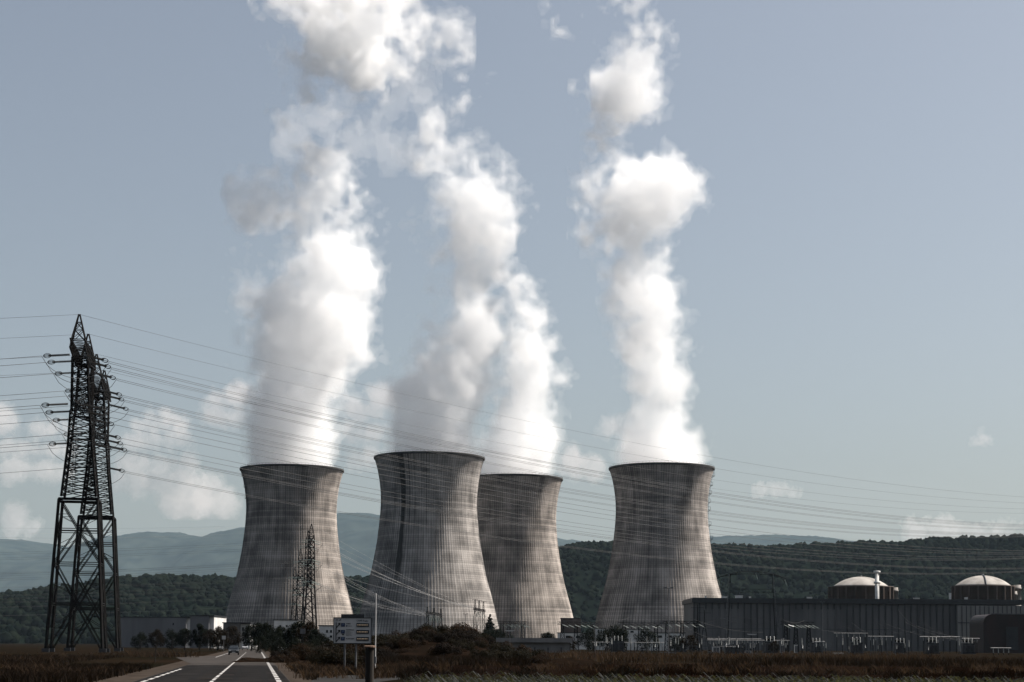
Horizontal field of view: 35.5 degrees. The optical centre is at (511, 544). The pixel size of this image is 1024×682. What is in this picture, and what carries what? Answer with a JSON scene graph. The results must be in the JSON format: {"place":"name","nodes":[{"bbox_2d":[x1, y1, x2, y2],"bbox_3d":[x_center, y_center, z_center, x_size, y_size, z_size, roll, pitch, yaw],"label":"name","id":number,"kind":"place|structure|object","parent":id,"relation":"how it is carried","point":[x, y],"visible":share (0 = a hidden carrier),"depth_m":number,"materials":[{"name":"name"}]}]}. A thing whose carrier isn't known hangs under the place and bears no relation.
{"place":"outdoors","nodes":[
{"label":"outdoors","id":0,"kind":"place"},
{"bbox_2d":[120,617,189,647],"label":"warehouse","id":1,"kind":"structure","parent":0,"point":[131,627],"depth_m":639.15,"materials":[{"name":"metal"}]},
{"bbox_2d":[0,585,365,643],"bbox_3d":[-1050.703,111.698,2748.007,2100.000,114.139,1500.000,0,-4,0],"label":"wooded hill","id":2,"kind":"structure","parent":0,"point":[95,619],"depth_m":2301.68,"materials":[{"name":"green plant"}]},
{"bbox_2d":[0,573,369,643],"bbox_3d":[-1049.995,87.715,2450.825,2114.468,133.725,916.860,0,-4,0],"label":"forest canopy","id":3,"kind":"object","parent":2,"relation":"on","point":[9,631],"visible":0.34,"depth_m":2361.93,"materials":[{"name":"green plant"}]},
{"bbox_2d":[176,656,240,664],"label":"side road","id":4,"kind":"structure","parent":0,"point":[209,660],"depth_m":175.65,"materials":[{"name":"grey asphalt"}]},
{"bbox_2d":[132,649,290,681],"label":"road","id":5,"kind":"structure","parent":0,"point":[251,654],"depth_m":223.31,"materials":[{"name":"grey asphalt"}]},
{"bbox_2d":[134,665,289,681],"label":"road resurfaced","id":6,"kind":"structure","parent":5,"relation":"on","point":[250,673],"depth_m":91.40,"materials":[{"name":"asphalt"}]},
{"bbox_2d":[222,622,255,648],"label":"office block","id":7,"kind":"structure","parent":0,"point":[240,626],"depth_m":559.31,"materials":[{"name":"concrete"}]},
{"bbox_2d":[318,625,332,639],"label":"white house","id":8,"kind":"structure","parent":0,"point":[327,630],"depth_m":559.15,"materials":[{"name":"paint"}]},
{"bbox_2d":[0,513,856,591],"bbox_3d":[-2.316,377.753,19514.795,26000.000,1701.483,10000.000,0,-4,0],"label":"hills","id":9,"kind":"structure","parent":0,"point":[357,533],"depth_m":18670.78,"materials":[{"name":"green plant"}]},
{"bbox_2d":[0,644,1023,681],"bbox_3d":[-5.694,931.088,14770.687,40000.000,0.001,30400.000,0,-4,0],"label":"ground","id":10,"kind":"structure","parent":0,"point":[19,649],"depth_m":323.59,"materials":[{"name":"soil"}]},
{"bbox_2d":[40,314,116,651],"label":"transmission pylon","id":11,"kind":"object","parent":10,"relation":"on","point":[78,361],"visible":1,"depth_m":298.60,"materials":[{"name":"metal"}]},
{"bbox_2d":[113,448,943,567],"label":"overhead wire","id":12,"kind":"object","parent":11,"relation":"attached to","point":[501,521],"visible":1,"depth_m":379.04,"materials":[{"name":"metal"}]},
{"bbox_2d":[114,450,945,568],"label":"overhead wire","id":13,"kind":"object","parent":11,"relation":"attached to","point":[505,523],"visible":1,"depth_m":380.11,"materials":[{"name":"metal"}]},
{"bbox_2d":[118,425,961,553],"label":"overhead wire","id":14,"kind":"object","parent":11,"relation":"attached to","point":[509,503],"visible":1,"depth_m":387.90,"materials":[{"name":"metal"}]},
{"bbox_2d":[83,315,1017,496],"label":"overhead wire","id":15,"kind":"object","parent":11,"relation":"attached to","point":[501,415],"visible":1,"depth_m":369.00,"materials":[{"name":"metal"}]},
{"bbox_2d":[111,417,991,552],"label":"overhead wire","id":16,"kind":"object","parent":11,"relation":"attached to","point":[509,498],"visible":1,"depth_m":372.88,"materials":[{"name":"metal"}]},
{"bbox_2d":[90,334,1014,502],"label":"overhead wire","id":17,"kind":"object","parent":11,"relation":"attached to","point":[508,430],"visible":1,"depth_m":392.20,"materials":[{"name":"metal"}]},
{"bbox_2d":[114,368,1002,525],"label":"overhead wire","id":18,"kind":"object","parent":11,"relation":"attached to","point":[513,459],"visible":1,"depth_m":377.33,"materials":[{"name":"metal"}]},
{"bbox_2d":[112,369,1004,526],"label":"overhead wire","id":19,"kind":"object","parent":11,"relation":"attached to","point":[516,461],"visible":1,"depth_m":372.86,"materials":[{"name":"metal"}]},
{"bbox_2d":[119,379,998,528],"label":"overhead wire","id":20,"kind":"object","parent":11,"relation":"attached to","point":[515,467],"visible":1,"depth_m":393.76,"materials":[{"name":"metal"}]},
{"bbox_2d":[117,380,1002,529],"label":"overhead wire","id":21,"kind":"object","parent":11,"relation":"attached to","point":[513,468],"visible":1,"depth_m":389.48,"materials":[{"name":"metal"}]},
{"bbox_2d":[109,410,1014,550],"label":"overhead wire","id":22,"kind":"object","parent":11,"relation":"attached to","point":[527,496],"visible":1,"depth_m":370.21,"materials":[{"name":"metal"}]},
{"bbox_2d":[110,363,1023,525],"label":"overhead wire","id":23,"kind":"object","parent":11,"relation":"attached to","point":[527,459],"visible":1,"depth_m":372.11,"materials":[{"name":"metal"}]},
{"bbox_2d":[113,362,1023,524],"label":"overhead wire","id":24,"kind":"object","parent":11,"relation":"attached to","point":[519,456],"visible":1,"depth_m":367.23,"materials":[{"name":"metal"}]},
{"bbox_2d":[0,651,186,681],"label":"dry grass","id":25,"kind":"structure","parent":10,"relation":"on","point":[65,674],"depth_m":87.79,"materials":[{"name":"brown plant"}]},
{"bbox_2d":[62,354,128,650],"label":"transmission pylon","id":26,"kind":"object","parent":10,"relation":"on","point":[101,385],"visible":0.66,"depth_m":339.86,"materials":[{"name":"metal"}]},
{"bbox_2d":[125,400,951,533],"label":"overhead wire","id":27,"kind":"object","parent":26,"relation":"attached to","point":[508,481],"visible":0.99,"depth_m":421.96,"materials":[{"name":"metal"}]},
{"bbox_2d":[128,402,957,534],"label":"overhead wire","id":28,"kind":"object","parent":26,"relation":"hanging from","point":[507,482],"visible":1,"depth_m":420.99,"materials":[{"name":"metal"}]},
{"bbox_2d":[123,395,968,532],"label":"overhead wire","id":29,"kind":"object","parent":26,"relation":"attached to","point":[511,478],"visible":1,"depth_m":417.80,"materials":[{"name":"metal"}]},
{"bbox_2d":[102,355,1011,508],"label":"overhead wire","id":30,"kind":"object","parent":26,"relation":"attached to","point":[519,446],"visible":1,"depth_m":421.62,"materials":[{"name":"metal"}]},
{"bbox_2d":[125,444,1006,558],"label":"overhead wire","id":31,"kind":"object","parent":26,"relation":"attached to","point":[513,517],"visible":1,"depth_m":422.07,"materials":[{"name":"metal"}]},
{"bbox_2d":[132,410,1006,536],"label":"overhead wire","id":32,"kind":"object","parent":26,"relation":"attached to","point":[553,495],"visible":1,"depth_m":452.80,"materials":[{"name":"metal"}]},
{"bbox_2d":[122,438,1017,556],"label":"overhead wire","id":33,"kind":"object","parent":26,"relation":"attached to","point":[520,514],"visible":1,"depth_m":418.42,"materials":[{"name":"metal"}]},
{"bbox_2d":[126,471,1014,573],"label":"overhead wire","id":34,"kind":"object","parent":26,"relation":"attached to","point":[509,538],"visible":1,"depth_m":428.66,"materials":[{"name":"metal"}]},
{"bbox_2d":[128,450,1022,559],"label":"overhead wire","id":35,"kind":"object","parent":26,"relation":"attached to","point":[517,522],"visible":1,"depth_m":436.76,"materials":[{"name":"metal"}]},
{"bbox_2d":[130,631,148,649],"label":"broadleaf tree","id":36,"kind":"object","parent":10,"relation":"on","point":[140,636],"visible":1,"depth_m":418.63,"materials":[{"name":"green plant"}]},
{"bbox_2d":[147,629,165,649],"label":"broadleaf tree","id":37,"kind":"object","parent":10,"relation":"on","point":[158,640],"visible":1,"depth_m":418.53,"materials":[{"name":"green plant"}]},
{"bbox_2d":[126,649,199,656],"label":"dry grass","id":38,"kind":"structure","parent":10,"relation":"on","point":[152,654],"depth_m":202.50,"materials":[{"name":"plant"}]},
{"bbox_2d":[160,628,182,649],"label":"broadleaf tree","id":39,"kind":"object","parent":10,"relation":"on","point":[172,637],"visible":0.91,"depth_m":428.76,"materials":[{"name":"green plant"}]},
{"bbox_2d":[177,628,194,649],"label":"broadleaf tree","id":40,"kind":"object","parent":10,"relation":"on","point":[184,632],"visible":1,"depth_m":428.35,"materials":[{"name":"green plant"}]},
{"bbox_2d":[192,623,207,649],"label":"broadleaf tree","id":41,"kind":"object","parent":10,"relation":"on","point":[197,638],"visible":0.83,"depth_m":428.70,"materials":[{"name":"green plant"}]},
{"bbox_2d":[98,650,311,681],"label":"verge","id":42,"kind":"structure","parent":10,"relation":"on","point":[133,676],"depth_m":94.31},
{"bbox_2d":[364,645,375,681],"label":"wooden post","id":43,"kind":"object","parent":42,"relation":"on","point":[369,666],"visible":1,"depth_m":33.84,"materials":[{"name":"brown wood"}]},
{"bbox_2d":[189,615,226,647],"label":"workshop","id":44,"kind":"structure","parent":10,"relation":"on","point":[212,622],"depth_m":599.39,"materials":[{"name":"metal"}]},
{"bbox_2d":[201,629,219,649],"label":"broadleaf tree","id":45,"kind":"object","parent":10,"relation":"on","point":[211,632],"visible":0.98,"depth_m":418.19,"materials":[{"name":"green plant"}]},
{"bbox_2d":[208,626,228,649],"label":"broadleaf tree","id":46,"kind":"object","parent":10,"relation":"on","point":[220,632],"visible":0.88,"depth_m":418.69,"materials":[{"name":"green plant"}]},
{"bbox_2d":[223,625,242,645],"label":"broadleaf tree","id":47,"kind":"object","parent":10,"relation":"on","point":[232,634],"visible":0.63,"depth_m":438.56,"materials":[{"name":"green plant"}]},
{"bbox_2d":[242,625,252,650],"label":"broadleaf tree","id":48,"kind":"object","parent":10,"relation":"on","point":[248,629],"visible":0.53,"depth_m":398.36,"materials":[{"name":"green plant"}]},
{"bbox_2d":[249,634,269,652],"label":"broadleaf tree","id":49,"kind":"object","parent":10,"relation":"on","point":[254,645],"visible":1,"depth_m":298.85,"materials":[{"name":"green plant"}]},
{"bbox_2d":[255,622,273,651],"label":"broadleaf tree","id":50,"kind":"object","parent":10,"relation":"on","point":[264,627],"visible":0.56,"depth_m":358.52,"materials":[{"name":"green plant"}]},
{"bbox_2d":[261,626,284,651],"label":"broadleaf tree","id":51,"kind":"object","parent":10,"relation":"on","point":[273,635],"visible":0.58,"depth_m":318.70,"materials":[{"name":"green plant"}]},
{"bbox_2d":[225,462,352,630],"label":"cooling tower","id":52,"kind":"structure","parent":10,"relation":"on","point":[264,517],"depth_m":1120.93,"materials":[{"name":"concrete"}]},
{"bbox_2d":[291,549,308,619],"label":"lattice pylon","id":53,"kind":"object","parent":10,"relation":"on","point":[301,580],"visible":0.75,"depth_m":788.78,"materials":[{"name":"metal"}]},
{"bbox_2d":[296,531,318,625],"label":"lattice pylon","id":54,"kind":"object","parent":10,"relation":"on","point":[304,585],"visible":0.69,"depth_m":683.36,"materials":[{"name":"metal"}]},
{"bbox_2d":[295,621,321,641],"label":"broadleaf tree","id":55,"kind":"object","parent":10,"relation":"on","point":[308,627],"visible":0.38,"depth_m":288.78,"materials":[{"name":"green plant"}]},
{"bbox_2d":[299,524,321,628],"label":"lattice pylon","id":56,"kind":"object","parent":10,"relation":"on","point":[308,580],"visible":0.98,"depth_m":638.73,"materials":[{"name":"metal"}]},
{"bbox_2d":[131,411,987,537],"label":"overhead wire","id":57,"kind":"object","parent":56,"relation":"attached to","point":[546,495],"visible":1,"depth_m":451.73,"materials":[{"name":"metal"}]},
{"bbox_2d":[128,473,1009,573],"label":"overhead wire","id":58,"kind":"object","parent":56,"relation":"attached to","point":[501,538],"visible":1,"depth_m":427.29,"materials":[{"name":"metal"}]},
{"bbox_2d":[311,645,359,665],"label":"scrub bush","id":59,"kind":"object","parent":10,"relation":"on","point":[327,657],"visible":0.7,"depth_m":117.94,"materials":[{"name":"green plant"}]},
{"bbox_2d":[278,659,415,679],"bbox_3d":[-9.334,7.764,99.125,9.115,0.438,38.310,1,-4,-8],"label":"verge grass","id":60,"kind":"structure","parent":10,"relation":"on","point":[295,669],"depth_m":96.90,"materials":[{"name":"plant"}]},
{"bbox_2d":[333,614,371,667],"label":"road sign","id":61,"kind":"object","parent":10,"relation":"on","point":[355,629],"visible":1,"depth_m":107.14,"materials":[{"name":"metal"}]},
{"bbox_2d":[310,675,399,681],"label":"footpath","id":62,"kind":"structure","parent":10,"relation":"on","point":[339,679],"depth_m":81.00,"materials":[{"name":"grey"}]},
{"bbox_2d":[233,640,606,664],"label":"earth mound","id":63,"kind":"object","parent":10,"relation":"on","point":[423,649],"visible":0.2,"depth_m":158.39,"materials":[{"name":"soil"}]},
{"bbox_2d":[268,652,298,662],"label":"scrub bush","id":64,"kind":"object","parent":63,"relation":"on","point":[281,658],"visible":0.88,"depth_m":152.47,"materials":[{"name":"brown plant"}]},
{"bbox_2d":[289,643,335,659],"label":"scrub bush","id":65,"kind":"object","parent":63,"relation":"on","point":[304,652],"visible":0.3,"depth_m":154.99,"materials":[{"name":"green plant"}]},
{"bbox_2d":[396,636,428,647],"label":"scrub bush","id":66,"kind":"object","parent":63,"relation":"on","point":[406,644],"visible":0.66,"depth_m":160.63,"materials":[{"name":"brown plant"}]},
{"bbox_2d":[429,631,455,642],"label":"scrub bush","id":67,"kind":"object","parent":63,"relation":"on","point":[438,637],"visible":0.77,"depth_m":167.62,"materials":[{"name":"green plant"}]},
{"bbox_2d":[433,642,461,654],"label":"scrub bush","id":68,"kind":"object","parent":63,"relation":"on","point":[446,647],"visible":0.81,"depth_m":154.24,"materials":[{"name":"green plant"}]},
{"bbox_2d":[469,648,499,659],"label":"scrub bush","id":69,"kind":"object","parent":63,"relation":"on","point":[491,652],"visible":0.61,"depth_m":152.08,"materials":[{"name":"brown plant"}]},
{"bbox_2d":[497,650,531,661],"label":"scrub bush","id":70,"kind":"object","parent":63,"relation":"on","point":[506,654],"visible":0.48,"depth_m":153.04,"materials":[{"name":"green plant"}]},
{"bbox_2d":[359,449,498,635],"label":"cooling tower","id":71,"kind":"structure","parent":10,"relation":"on","point":[448,566],"depth_m":1042.32,"materials":[{"name":"concrete"}]},
{"bbox_2d":[357,653,533,665],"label":"dry grass","id":72,"kind":"structure","parent":10,"relation":"on","point":[468,660],"depth_m":139.29,"materials":[{"name":"brown plant"}]},
{"bbox_2d":[472,599,485,630],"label":"line gantry","id":73,"kind":"object","parent":10,"relation":"on","point":[478,610],"visible":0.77,"depth_m":703.70,"materials":[{"name":"metal"}]},
{"bbox_2d":[477,472,572,637],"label":"cooling tower","id":74,"kind":"structure","parent":10,"relation":"on","point":[525,579],"depth_m":1174.64,"materials":[{"name":"concrete"}]},
{"bbox_2d":[496,638,571,652],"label":"substation cabin","id":75,"kind":"object","parent":10,"relation":"on","point":[551,645],"visible":0.72,"depth_m":399.13,"materials":[{"name":"metal"}]},
{"bbox_2d":[560,618,580,632],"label":"switch house","id":76,"kind":"structure","parent":10,"relation":"on","point":[569,628],"depth_m":978.84,"materials":[{"name":"grey concrete"}]},
{"bbox_2d":[557,622,597,650],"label":"line gantry","id":77,"kind":"object","parent":10,"relation":"on","point":[575,628],"visible":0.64,"depth_m":563.67,"materials":[{"name":"metal"}]},
{"bbox_2d":[576,628,601,651],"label":"broadleaf tree","id":78,"kind":"object","parent":10,"relation":"on","point":[585,635],"visible":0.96,"depth_m":478.23,"materials":[{"name":"green plant"}]},
{"bbox_2d":[596,623,629,650],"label":"broadleaf tree","id":79,"kind":"object","parent":10,"relation":"on","point":[612,630],"visible":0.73,"depth_m":497.34,"materials":[{"name":"green plant"}]},
{"bbox_2d":[618,622,662,650],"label":"line gantry","id":80,"kind":"object","parent":10,"relation":"on","point":[645,625],"visible":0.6,"depth_m":561.61,"materials":[{"name":"metal"}]},
{"bbox_2d":[633,627,658,651],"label":"broadleaf tree","id":81,"kind":"object","parent":10,"relation":"on","point":[645,634],"visible":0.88,"depth_m":518.28,"materials":[{"name":"green plant"}]},
{"bbox_2d":[661,621,702,650],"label":"line gantry","id":82,"kind":"object","parent":10,"relation":"on","point":[666,627],"visible":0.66,"depth_m":559.75,"materials":[{"name":"metal"}]},
{"bbox_2d":[680,635,698,651],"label":"broadleaf tree","id":83,"kind":"object","parent":10,"relation":"on","point":[691,638],"visible":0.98,"depth_m":468.28,"materials":[{"name":"green plant"}]},
{"bbox_2d":[398,660,1023,681],"bbox_3d":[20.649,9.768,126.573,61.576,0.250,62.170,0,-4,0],"label":"grass","id":84,"kind":"structure","parent":10,"relation":"on","point":[675,672],"depth_m":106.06,"materials":[{"name":"plant"}]},
{"bbox_2d":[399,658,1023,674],"bbox_3d":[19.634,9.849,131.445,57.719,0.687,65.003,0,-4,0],"label":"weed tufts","id":85,"kind":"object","parent":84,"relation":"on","point":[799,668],"visible":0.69,"depth_m":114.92,"materials":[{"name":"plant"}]},
{"bbox_2d":[717,569,786,650],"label":"portal pylon","id":86,"kind":"object","parent":10,"relation":"on","point":[730,574],"visible":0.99,"depth_m":600.01,"materials":[{"name":"metal"}]},
{"bbox_2d":[594,642,917,654],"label":"perimeter fence","id":87,"kind":"object","parent":10,"relation":"on","point":[830,646],"visible":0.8,"depth_m":371.21,"materials":[{"name":"grey metal"}]},
{"bbox_2d":[541,649,1023,666],"bbox_3d":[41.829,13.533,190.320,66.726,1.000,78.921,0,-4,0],"label":"dry grass","id":88,"kind":"structure","parent":10,"relation":"on","point":[830,661],"depth_m":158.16,"materials":[{"name":"brown plant"}]},
{"bbox_2d":[780,622,816,651],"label":"line gantry","id":89,"kind":"object","parent":10,"relation":"on","point":[794,625],"visible":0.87,"depth_m":560.82,"materials":[{"name":"metal"}]},
{"bbox_2d":[682,593,1023,651],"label":"turbine hall","id":90,"kind":"structure","parent":10,"relation":"on","point":[950,617],"depth_m":799.01,"materials":[{"name":"grey metal"}]},
{"bbox_2d":[924,637,939,653],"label":"transformer","id":91,"kind":"object","parent":10,"relation":"on","point":[934,648],"visible":0.99,"depth_m":457.95,"materials":[{"name":"metal"}]},
{"bbox_2d":[960,638,975,653],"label":"transformer","id":92,"kind":"object","parent":10,"relation":"on","point":[968,648],"visible":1,"depth_m":477.94,"materials":[{"name":"metal"}]},
{"bbox_2d":[970,613,1023,652],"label":"grey building","id":93,"kind":"structure","parent":10,"relation":"on","point":[996,631],"depth_m":590.29,"materials":[{"name":"metal"}]},
{"bbox_2d":[1006,627,1017,649],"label":"door","id":94,"kind":"structure","parent":93,"relation":"in","point":[1011,632],"depth_m":589.83,"materials":[{"name":"metal"}]},
{"bbox_2d":[0,0,1023,546],"label":"sky","id":95,"kind":"structure","parent":0,"point":[783,234],"materials":[{"name":"blue"}]},
{"bbox_2d":[125,397,974,533],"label":"overhead wire","id":96,"kind":"object","parent":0,"point":[515,480],"visible":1,"depth_m":417.37,"materials":[{"name":"metal"}]},
{"bbox_2d":[624,629,649,649],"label":"pump house","id":97,"kind":"structure","parent":0,"point":[632,632],"depth_m":688.84,"materials":[{"name":"metal"}]},
{"bbox_2d":[592,461,721,647],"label":"cooling tower","id":98,"kind":"structure","parent":0,"point":[635,584],"depth_m":1097.39,"materials":[{"name":"concrete"}]},
{"bbox_2d":[650,632,684,650],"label":"filter house","id":99,"kind":"structure","parent":0,"point":[661,636],"depth_m":648.88,"materials":[{"name":"metal"}]},
{"bbox_2d":[404,671,1023,681],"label":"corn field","id":100,"kind":"structure","parent":0,"point":[507,678],"depth_m":51.46,"materials":[{"name":"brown plant"}]},
{"bbox_2d":[561,541,1023,632],"bbox_3d":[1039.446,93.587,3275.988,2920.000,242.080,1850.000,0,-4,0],"label":"wooded hill","id":101,"kind":"structure","parent":0,"point":[579,598],"depth_m":2795.32,"materials":[{"name":"green plant"}]},
{"bbox_2d":[558,533,1023,632],"bbox_3d":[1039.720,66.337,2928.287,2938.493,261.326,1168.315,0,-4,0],"label":"forest canopy","id":102,"kind":"object","parent":101,"relation":"on","point":[590,559],"visible":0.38,"depth_m":2924.46,"materials":[{"name":"green plant"}]},
{"bbox_2d":[828,575,898,598],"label":"reactor building","id":103,"kind":"structure","parent":0,"point":[860,585],"depth_m":936.73,"materials":[{"name":"grey concrete"}]},
{"bbox_2d":[951,574,1020,605],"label":"reactor building","id":104,"kind":"structure","parent":0,"point":[982,586],"depth_m":936.83,"materials":[{"name":"grey concrete"}]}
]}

